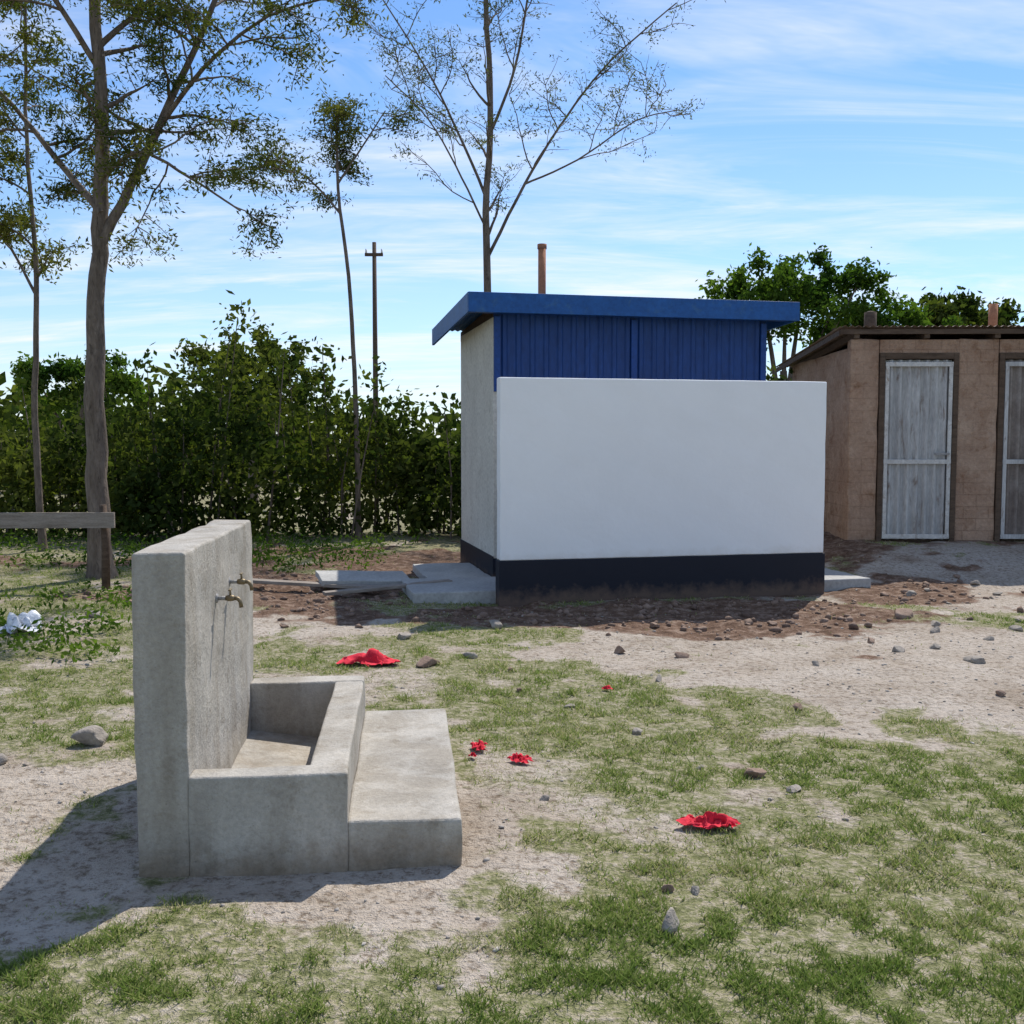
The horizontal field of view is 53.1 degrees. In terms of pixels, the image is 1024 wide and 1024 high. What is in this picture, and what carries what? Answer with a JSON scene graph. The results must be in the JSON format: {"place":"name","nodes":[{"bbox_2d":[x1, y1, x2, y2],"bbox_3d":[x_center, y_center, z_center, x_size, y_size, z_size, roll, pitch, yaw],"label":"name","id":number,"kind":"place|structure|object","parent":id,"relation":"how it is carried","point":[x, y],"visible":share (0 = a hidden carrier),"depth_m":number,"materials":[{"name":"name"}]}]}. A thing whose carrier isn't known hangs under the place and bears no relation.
{"place":"outdoors","nodes":[
{"label":"outdoors","id":0,"kind":"place"},
{"bbox_2d":[0,454,1023,1023],"bbox_3d":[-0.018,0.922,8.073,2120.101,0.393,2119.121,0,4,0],"label":"ground","id":1,"kind":"structure","parent":0,"point":[92,860],"depth_m":4.66,"materials":[{"name":"beige soil"}]},
{"bbox_2d":[0,753,8,764],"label":"rock","id":2,"kind":"object","parent":1,"relation":"on","point":[3,759],"visible":1,"depth_m":5.16,"materials":[{"name":"stone"}]},
{"bbox_2d":[0,610,41,633],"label":"plastic bag","id":3,"kind":"object","parent":1,"relation":"on","point":[28,618],"visible":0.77,"depth_m":8.71,"materials":[{"name":"white plastic"}]},
{"bbox_2d":[0,0,91,551],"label":"slim tree","id":4,"kind":"object","parent":1,"relation":"on","point":[23,221],"visible":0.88,"depth_m":14.91,"materials":[{"name":"green plant"}]},
{"bbox_2d":[0,504,114,589],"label":"wooden fence","id":5,"kind":"object","parent":1,"relation":"on","point":[103,519],"visible":0.81,"depth_m":11.20,"materials":[{"name":"grey wood"}]},
{"bbox_2d":[10,349,157,503],"bbox_3d":[-11.283,-2.257,26.934,3.878,4.290,2.149,0,4,0],"label":"leafy tree","id":6,"kind":"object","parent":1,"relation":"on","point":[61,370],"visible":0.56,"depth_m":26.43,"materials":[{"name":"green plant"}]},
{"bbox_2d":[70,725,108,745],"bbox_3d":[-2.261,1.201,5.504,0.169,0.108,0.144,0,4,1],"label":"rock","id":7,"kind":"object","parent":1,"relation":"on","point":[93,735],"visible":1,"depth_m":5.45,"materials":[{"name":"stone"}]},
{"bbox_2d":[85,611,104,617],"bbox_3d":[-3.906,0.970,9.589,0.170,0.103,0.097,-2,4,-30],"label":"rock","id":8,"kind":"object","parent":1,"relation":"on","point":[92,614],"visible":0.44,"depth_m":9.56,"materials":[{"name":"stone"}]},
{"bbox_2d":[0,0,388,578],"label":"acacia tree","id":9,"kind":"object","parent":1,"relation":"on","point":[105,165],"visible":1,"depth_m":12.04,"materials":[{"name":"green plant"}]},
{"bbox_2d":[0,521,460,671],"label":"weeds","id":10,"kind":"object","parent":1,"relation":"on","point":[57,635],"visible":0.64,"depth_m":13.09,"materials":[{"name":"green plant"}]},
{"bbox_2d":[0,366,460,493],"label":"distant trees","id":11,"kind":"object","parent":1,"relation":"on","point":[8,412],"visible":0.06,"depth_m":36.25,"materials":[{"name":"green plant"}]},
{"bbox_2d":[174,320,330,500],"bbox_3d":[-6.562,-2.438,25.878,3.557,4.792,2.756,2,4,23],"label":"leafy tree","id":12,"kind":"object","parent":1,"relation":"on","point":[267,343],"visible":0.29,"depth_m":25.53,"materials":[{"name":"green plant"}]},
{"bbox_2d":[279,624,288,627],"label":"rock","id":13,"kind":"object","parent":1,"relation":"on","point":[283,626],"visible":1,"depth_m":8.98,"materials":[{"name":"brown stone"}]},
{"bbox_2d":[132,520,461,877],"bbox_3d":[-0.871,0.741,4.625,1.209,1.309,1.648,0,4,-6],"label":"concrete tap stand","id":14,"kind":"object","parent":1,"relation":"on","point":[240,771],"visible":0.94,"depth_m":3.89,"materials":[{"name":"concrete"}]},
{"bbox_2d":[253,578,380,588],"bbox_3d":[-2.199,0.778,11.077,1.600,0.035,0.140,3,4,8],"label":"timber plank","id":15,"kind":"object","parent":1,"relation":"on","point":[291,583],"visible":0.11,"depth_m":11.03,"materials":[{"name":"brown wood"}]},
{"bbox_2d":[234,78,432,537],"bbox_3d":[-3.035,-3.335,17.436,3.406,7.713,2.003,0,4,0],"label":"slender acacia tree","id":16,"kind":"object","parent":1,"relation":"on","point":[338,112],"visible":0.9,"depth_m":17.05,"materials":[{"name":"green plant"}]},
{"bbox_2d":[315,570,409,585],"bbox_3d":[-1.647,0.736,11.373,1.011,0.072,0.506,2,9,-20],"label":"concrete slab","id":17,"kind":"object","parent":1,"relation":"on","point":[361,577],"depth_m":11.28,"materials":[{"name":"grey concrete"}]},
{"bbox_2d":[336,648,400,665],"bbox_3d":[-1.042,1.054,7.544,0.487,0.100,0.379,0,4,0],"label":"red cloth scrap","id":18,"kind":"object","parent":1,"relation":"on","point":[373,656],"visible":0.99,"depth_m":7.51,"materials":[{"name":"red fabric"}]},
{"bbox_2d":[365,242,382,461],"bbox_3d":[-5.300,-5.635,39.690,0.700,9.500,0.278,0,4,0],"label":"utility pole","id":19,"kind":"object","parent":1,"relation":"on","point":[373,254],"visible":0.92,"depth_m":39.49,"materials":[{"name":"brown wood"}]},
{"bbox_2d":[323,579,452,595],"bbox_3d":[-1.300,0.795,10.828,1.400,0.035,0.120,-4,5,-25],"label":"timber plank","id":20,"kind":"object","parent":1,"relation":"on","point":[362,589],"visible":0.96,"depth_m":10.72,"materials":[{"name":"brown wood"}]},
{"bbox_2d":[397,632,410,639],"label":"rock","id":21,"kind":"object","parent":1,"relation":"on","point":[403,636],"visible":0.94,"depth_m":8.47,"materials":[{"name":"stone"}]},
{"bbox_2d":[416,655,438,667],"bbox_3d":[-0.625,1.095,7.493,0.189,0.079,0.128,-14,2,-45],"label":"rock","id":22,"kind":"object","parent":1,"relation":"on","point":[426,661],"visible":0.99,"depth_m":7.46,"materials":[{"name":"brown stone"}]},
{"bbox_2d":[463,652,477,658],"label":"rock","id":23,"kind":"object","parent":1,"relation":"on","point":[472,654],"visible":0.86,"depth_m":7.75,"materials":[{"name":"stone"}]},
{"bbox_2d":[0,290,947,544],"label":"hedge","id":24,"kind":"object","parent":1,"relation":"on","point":[143,487],"visible":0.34,"depth_m":17.28,"materials":[{"name":"green plant"}]},
{"bbox_2d":[470,740,487,750],"bbox_3d":[-0.170,1.218,5.397,0.116,0.039,0.165,0,4,0],"label":"red cloth scrap","id":25,"kind":"object","parent":1,"relation":"on","point":[480,744],"visible":1,"depth_m":5.39,"materials":[{"name":"red fabric"}]},
{"bbox_2d":[489,620,502,628],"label":"rock","id":26,"kind":"object","parent":1,"relation":"on","point":[497,624],"visible":0.98,"depth_m":8.94,"materials":[{"name":"stone"}]},
{"bbox_2d":[506,752,533,763],"bbox_3d":[0.040,1.237,5.172,0.148,0.032,0.100,3,5,41],"label":"red cloth scrap","id":27,"kind":"object","parent":1,"relation":"on","point":[517,757],"visible":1,"depth_m":5.17,"materials":[{"name":"red fabric"}]},
{"bbox_2d":[36,556,1023,641],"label":"soil clods","id":28,"kind":"object","parent":1,"relation":"on","point":[749,621],"visible":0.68,"depth_m":9.79,"materials":[{"name":"brown soil"}]},
{"bbox_2d":[357,0,725,291],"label":"sparse tree","id":29,"kind":"object","parent":1,"relation":"on","point":[488,175],"visible":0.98,"depth_m":19.49,"materials":[{"name":"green plant"}]},
{"bbox_2d":[539,795,549,800],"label":"rock","id":30,"kind":"object","parent":1,"relation":"on","point":[544,797],"visible":1,"depth_m":4.64,"materials":[{"name":"stone"}]},
{"bbox_2d":[564,704,574,707],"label":"rock","id":31,"kind":"object","parent":1,"relation":"on","point":[567,706],"visible":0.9,"depth_m":6.28,"materials":[{"name":"stone"}]},
{"bbox_2d":[602,685,612,688],"bbox_3d":[0.623,1.145,6.692,0.080,0.021,0.064,1,4,8],"label":"red cloth scrap","id":32,"kind":"object","parent":1,"relation":"on","point":[607,687],"visible":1,"depth_m":6.69,"materials":[{"name":"red fabric"}]},
{"bbox_2d":[614,645,625,653],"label":"rock","id":33,"kind":"object","parent":1,"relation":"on","point":[619,649],"visible":0.94,"depth_m":7.94,"materials":[{"name":"brown stone"}]},
{"bbox_2d":[402,243,870,603],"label":"latrine block","id":34,"kind":"structure","parent":1,"relation":"on","point":[541,334],"depth_m":11.70,"materials":[{"name":"concrete"}]},
{"bbox_2d":[632,727,642,734],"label":"rock","id":35,"kind":"object","parent":1,"relation":"on","point":[636,731],"visible":1,"depth_m":5.74,"materials":[{"name":"stone"}]},
{"bbox_2d":[650,622,659,627],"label":"rock","id":36,"kind":"object","parent":1,"relation":"on","point":[654,625],"visible":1,"depth_m":8.97,"materials":[{"name":"brown stone"}]},
{"bbox_2d":[655,674,661,681],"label":"rock","id":37,"kind":"object","parent":1,"relation":"on","point":[659,678],"visible":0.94,"depth_m":6.97,"materials":[{"name":"stone"}]},
{"bbox_2d":[495,553,824,606],"bbox_3d":[1.601,0.719,10.736,3.588,0.524,0.186,-1,4,-12],"label":"painted base band","id":38,"kind":"object","parent":1,"relation":"on","point":[519,583],"visible":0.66,"depth_m":10.62,"materials":[{"name":"black paint"}]},
{"bbox_2d":[497,377,826,560],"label":"plastered wall","id":39,"kind":"structure","parent":38,"relation":"on","point":[589,468],"depth_m":10.55,"materials":[{"name":"white paint"}]},
{"bbox_2d":[660,884,673,891],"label":"rock","id":40,"kind":"object","parent":1,"relation":"on","point":[669,886],"visible":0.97,"depth_m":3.71,"materials":[{"name":"brown stone"}]},
{"bbox_2d":[661,907,679,933],"bbox_3d":[0.531,1.372,3.425,0.050,0.092,0.100,2,4,26],"label":"rock","id":41,"kind":"object","parent":1,"relation":"on","point":[670,919],"visible":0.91,"depth_m":3.40,"materials":[{"name":"stone"}]},
{"bbox_2d":[675,652,688,657],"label":"rock","id":42,"kind":"object","parent":1,"relation":"on","point":[681,655],"visible":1,"depth_m":7.71,"materials":[{"name":"brown stone"}]},
{"bbox_2d":[691,886,699,895],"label":"rock","id":43,"kind":"object","parent":1,"relation":"on","point":[695,890],"visible":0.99,"depth_m":3.69,"materials":[{"name":"stone"}]},
{"bbox_2d":[693,626,706,631],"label":"rock","id":44,"kind":"object","parent":1,"relation":"on","point":[702,628],"visible":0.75,"depth_m":8.97,"materials":[{"name":"brown stone"}]},
{"bbox_2d":[676,811,740,828],"bbox_3d":[0.828,1.288,4.331,0.274,0.056,0.171,1,4,16],"label":"red cloth scrap","id":45,"kind":"object","parent":1,"relation":"on","point":[708,820],"visible":1,"depth_m":4.32,"materials":[{"name":"red fabric"}]},
{"bbox_2d":[743,768,766,777],"bbox_3d":[1.188,1.283,5.000,0.121,0.072,0.080,-5,-1,5],"label":"rock","id":46,"kind":"object","parent":1,"relation":"on","point":[755,772],"visible":0.92,"depth_m":4.98,"materials":[{"name":"brown stone"}]},
{"bbox_2d":[767,620,776,625],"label":"rock","id":47,"kind":"object","parent":1,"relation":"on","point":[772,623],"visible":0.91,"depth_m":8.97,"materials":[{"name":"brown stone"}]},
{"bbox_2d":[786,784,801,792],"bbox_3d":[1.315,1.290,4.784,0.102,0.034,0.070,-7,2,-40],"label":"rock","id":48,"kind":"object","parent":1,"relation":"on","point":[795,787],"visible":0.99,"depth_m":4.76,"materials":[{"name":"stone"}]},
{"bbox_2d":[792,703,802,709],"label":"rock","id":49,"kind":"object","parent":1,"relation":"on","point":[797,706],"visible":1,"depth_m":6.22,"materials":[{"name":"brown stone"}]},
{"bbox_2d":[812,660,819,666],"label":"rock","id":50,"kind":"object","parent":1,"relation":"on","point":[815,663],"visible":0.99,"depth_m":7.39,"materials":[{"name":"stone"}]},
{"bbox_2d":[792,349,846,538],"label":"wall","id":51,"kind":"structure","parent":1,"relation":"on","point":[830,369],"depth_m":14.43,"materials":[{"name":"brick"}]},
{"bbox_2d":[790,334,859,368],"bbox_3d":[4.599,-2.342,15.246,0.070,0.320,3.458,0,4,1],"label":"rafter","id":52,"kind":"object","parent":51,"relation":"on","point":[837,345],"visible":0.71,"depth_m":14.47,"materials":[{"name":"brown wood"}]},
{"bbox_2d":[776,325,1023,366],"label":"roof sheet","id":53,"kind":"object","parent":52,"relation":"on","point":[932,336],"visible":0.3,"depth_m":14.14,"materials":[{"name":"metal"}]},
{"bbox_2d":[776,330,840,372],"bbox_3d":[4.376,-2.367,15.325,0.022,0.310,3.608,0,4,1],"label":"verge board","id":54,"kind":"object","parent":53,"relation":"attached to","point":[811,349],"visible":1,"depth_m":15.00,"materials":[{"name":"brown wood"}]},
{"bbox_2d":[864,311,876,326],"bbox_3d":[5.292,-2.630,15.137,0.178,0.670,0.179,0,4,2],"label":"roof vent drum","id":55,"kind":"object","parent":53,"relation":"on","point":[870,318],"visible":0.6,"depth_m":15.05,"materials":[{"name":"brown metal"}]},
{"bbox_2d":[988,303,997,325],"bbox_3d":[6.668,-2.582,14.202,0.119,0.600,0.120,0,4,1],"label":"roof pipe","id":56,"kind":"object","parent":53,"relation":"on","point":[993,315],"visible":0.41,"depth_m":14.14,"materials":[{"name":"ceramic"}]},
{"bbox_2d":[840,329,1023,333],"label":"fascia board","id":57,"kind":"object","parent":52,"relation":"attached to","point":[931,331],"visible":1,"depth_m":13.46,"materials":[{"name":"brown wood"}]},
{"bbox_2d":[694,242,965,380],"bbox_3d":[7.034,-3.053,23.543,7.048,6.330,3.036,0,4,0],"label":"leafy tree","id":58,"kind":"object","parent":1,"relation":"on","point":[783,283],"visible":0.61,"depth_m":23.07,"materials":[{"name":"green plant"}]},
{"bbox_2d":[843,339,878,539],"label":"front wall","id":59,"kind":"structure","parent":1,"relation":"on","point":[860,439],"depth_m":13.67,"materials":[{"name":"brick"}]},
{"bbox_2d":[875,353,885,540],"bbox_3d":[4.916,-0.845,13.713,0.070,2.540,0.140,0,4,2],"label":"door jamb","id":60,"kind":"object","parent":59,"relation":"attached to","point":[880,442],"depth_m":13.65,"materials":[{"name":"brown wood"}]},
{"bbox_2d":[867,637,874,643],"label":"rock","id":61,"kind":"object","parent":1,"relation":"on","point":[870,640],"visible":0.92,"depth_m":8.25,"materials":[{"name":"brown stone"}]},
{"bbox_2d":[892,645,904,651],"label":"rock","id":62,"kind":"object","parent":1,"relation":"on","point":[896,648],"visible":0.96,"depth_m":7.88,"materials":[{"name":"stone"}]},
{"bbox_2d":[894,608,913,618],"bbox_3d":[3.614,0.951,9.449,0.178,0.121,0.257,10,12,12],"label":"rock","id":63,"kind":"object","parent":1,"relation":"on","point":[902,613],"visible":0.82,"depth_m":9.38,"materials":[{"name":"brown stone"}]},
{"bbox_2d":[906,590,916,595],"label":"rock","id":64,"kind":"object","parent":1,"relation":"on","point":[910,592],"visible":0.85,"depth_m":10.79,"materials":[{"name":"stone"}]},
{"bbox_2d":[881,360,951,533],"bbox_3d":[5.401,-0.828,13.687,0.890,2.390,0.060,0,4,1],"label":"door sheet","id":65,"kind":"object","parent":1,"relation":"on","point":[917,427],"depth_m":13.68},
{"bbox_2d":[882,367,889,533],"bbox_3d":[4.983,-0.816,13.654,0.050,2.230,0.022,0,4,2],"label":"door stile","id":66,"kind":"object","parent":65,"relation":"attached to","point":[886,419],"depth_m":13.64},
{"bbox_2d":[881,534,948,538],"bbox_3d":[5.399,0.327,13.720,0.890,0.060,0.026,0,4,1],"label":"door rail","id":67,"kind":"object","parent":65,"relation":"attached to","point":[914,536],"depth_m":13.71,"materials":[{"name":"grey wood"}]},
{"bbox_2d":[881,359,950,541],"bbox_3d":[5.402,-0.818,13.752,0.900,2.440,0.021,0,4,1],"label":"door back","id":68,"kind":"structure","parent":65,"relation":"attached to","point":[911,540],"depth_m":13.82,"materials":[{"name":"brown wood"}]},
{"bbox_2d":[883,459,950,463],"bbox_3d":[5.399,-0.671,13.653,0.890,0.060,0.026,0,4,1],"label":"door rail","id":69,"kind":"object","parent":65,"relation":"attached to","point":[916,461],"depth_m":13.64,"materials":[{"name":"grey wood"}]},
{"bbox_2d":[885,362,953,366],"bbox_3d":[5.399,-1.958,13.566,0.890,0.060,0.026,0,4,1],"label":"door rail","id":70,"kind":"object","parent":65,"relation":"attached to","point":[917,364],"depth_m":13.56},
{"bbox_2d":[934,453,949,454],"bbox_3d":[5.719,-0.773,13.615,0.200,0.030,0.017,0,4,1],"label":"door bolt","id":71,"kind":"object","parent":65,"relation":"attached to","point":[941,453],"depth_m":13.61,"materials":[{"name":"grey metal"}]},
{"bbox_2d":[944,366,952,533],"bbox_3d":[5.816,-0.815,13.633,0.050,2.230,0.022,0,4,2],"label":"door stile","id":72,"kind":"object","parent":65,"relation":"attached to","point":[949,432],"depth_m":13.62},
{"bbox_2d":[930,626,939,632],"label":"rock","id":73,"kind":"object","parent":1,"relation":"on","point":[935,629],"visible":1,"depth_m":8.71,"materials":[{"name":"stone"}]},
{"bbox_2d":[929,643,940,648],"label":"rock","id":74,"kind":"object","parent":1,"relation":"on","point":[935,646],"visible":1,"depth_m":7.98,"materials":[{"name":"stone"}]},
{"bbox_2d":[931,620,940,626],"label":"rock","id":75,"kind":"object","parent":1,"relation":"on","point":[934,623],"visible":0.94,"depth_m":9.04,"materials":[{"name":"stone"}]},
{"bbox_2d":[882,285,1023,326],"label":"leafy tree","id":76,"kind":"object","parent":1,"relation":"on","point":[965,306],"visible":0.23,"depth_m":25.38,"materials":[{"name":"green plant"}]},
{"bbox_2d":[963,655,972,661],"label":"rock","id":77,"kind":"object","parent":1,"relation":"on","point":[966,658],"visible":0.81,"depth_m":7.53,"materials":[{"name":"stone"}]},
{"bbox_2d":[970,580,980,584],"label":"rock","id":78,"kind":"object","parent":1,"relation":"on","point":[976,582],"visible":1,"depth_m":11.46,"materials":[{"name":"stone"}]},
{"bbox_2d":[954,339,998,540],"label":"front wall","id":79,"kind":"structure","parent":1,"relation":"on","point":[976,434],"depth_m":13.62,"materials":[{"name":"brick"}]},
{"bbox_2d":[879,339,959,352],"bbox_3d":[5.402,-2.202,13.659,1.040,0.175,0.192,0,4,1],"label":"wall over door","id":80,"kind":"structure","parent":79,"relation":"attached to","point":[920,346],"depth_m":13.56,"materials":[{"name":"paint"}]},
{"bbox_2d":[907,334,929,339],"bbox_3d":[5.518,-2.340,15.222,0.070,0.320,3.458,0,4,1],"label":"rafter","id":81,"kind":"object","parent":80,"relation":"on","point":[921,337],"visible":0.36,"depth_m":13.64,"materials":[{"name":"brown wood"}]},
{"bbox_2d":[886,353,953,359],"bbox_3d":[5.401,-2.071,13.619,0.900,0.080,0.138,0,4,1],"label":"door head","id":82,"kind":"object","parent":80,"relation":"attached to","point":[905,356],"depth_m":13.55},
{"bbox_2d":[946,353,959,540],"bbox_3d":[5.886,-0.843,13.688,0.070,2.540,0.140,0,4,2],"label":"door jamb","id":83,"kind":"object","parent":79,"relation":"attached to","point":[956,360],"depth_m":13.62,"materials":[{"name":"brown wood"}]},
{"bbox_2d":[976,334,1000,338],"bbox_3d":[6.438,-2.338,15.198,0.070,0.320,3.458,0,4,1],"label":"rafter","id":84,"kind":"object","parent":79,"relation":"on","point":[992,336],"visible":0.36,"depth_m":13.61,"materials":[{"name":"brown wood"}]},
{"bbox_2d":[993,353,1005,541],"bbox_3d":[6.486,-0.842,13.672,0.070,2.540,0.140,0,4,2],"label":"door jamb","id":85,"kind":"object","parent":79,"relation":"attached to","point":[999,437],"depth_m":13.60,"materials":[{"name":"brown wood"}]},
{"bbox_2d":[970,655,985,663],"bbox_3d":[3.404,1.091,7.484,0.117,0.073,0.093,-1,4,-9],"label":"rock","id":86,"kind":"object","parent":1,"relation":"on","point":[976,659],"visible":0.91,"depth_m":7.45,"materials":[{"name":"stone"}]},
{"bbox_2d":[983,636,993,640],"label":"rock","id":87,"kind":"object","parent":1,"relation":"on","point":[989,638],"visible":1,"depth_m":8.34,"materials":[{"name":"stone"}]},
{"bbox_2d":[995,690,1005,696],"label":"rock","id":88,"kind":"object","parent":1,"relation":"on","point":[1000,693],"visible":1,"depth_m":6.49,"materials":[{"name":"brown stone"}]},
{"bbox_2d":[1000,360,1023,539],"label":"door sheet","id":89,"kind":"object","parent":1,"relation":"on","point":[1014,510],"depth_m":13.66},
{"bbox_2d":[1000,366,1009,533],"bbox_3d":[6.552,-0.813,13.613,0.050,2.230,0.022,0,4,2],"label":"door stile","id":90,"kind":"object","parent":89,"relation":"attached to","point":[1004,457],"depth_m":13.60,"materials":[{"name":"grey metal"}]},
{"bbox_2d":[1000,534,1023,538],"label":"door rail","id":91,"kind":"object","parent":89,"relation":"attached to","point":[1011,536],"depth_m":13.68,"materials":[{"name":"grey metal"}]},
{"bbox_2d":[1000,359,1023,540],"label":"door back","id":92,"kind":"structure","parent":89,"relation":"attached to","point":[1013,539],"depth_m":13.79,"materials":[{"name":"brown wood"}]},
{"bbox_2d":[1002,459,1023,463],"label":"door rail","id":93,"kind":"object","parent":89,"relation":"attached to","point":[1014,461],"depth_m":13.61,"materials":[{"name":"grey metal"}]},
{"bbox_2d":[1005,362,1023,365],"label":"door rail","id":94,"kind":"object","parent":89,"relation":"attached to","point":[1014,363],"depth_m":13.52,"materials":[{"name":"grey metal"}]},
{"bbox_2d":[1008,625,1022,630],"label":"rock","id":95,"kind":"object","parent":1,"relation":"on","point":[1016,627],"visible":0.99,"depth_m":8.71,"materials":[{"name":"stone"}]},
{"bbox_3d":[8.623,-0.742,13.673,2.168,3.124,0.211,0,4,1],"label":"front wall","id":96,"kind":"object","parent":1,"relation":"on","visible":0},
{"bbox_2d":[999,339,1023,352],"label":"wall over door","id":97,"kind":"structure","parent":96,"relation":"attached to","point":[1011,345],"depth_m":13.53,"materials":[{"name":"paint"}]},
{"bbox_2d":[1006,353,1023,358],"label":"door head","id":98,"kind":"object","parent":97,"relation":"attached to","point":[1014,355],"depth_m":13.52},
{"bbox_2d":[0,537,1023,1023],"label":"grass","id":99,"kind":"structure","parent":0,"point":[618,975],"depth_m":3.64,"materials":[{"name":"green plant"}]},
{"bbox_2d":[0,0,1023,443],"label":"sky","id":100,"kind":"structure","parent":0,"point":[895,128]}
]}

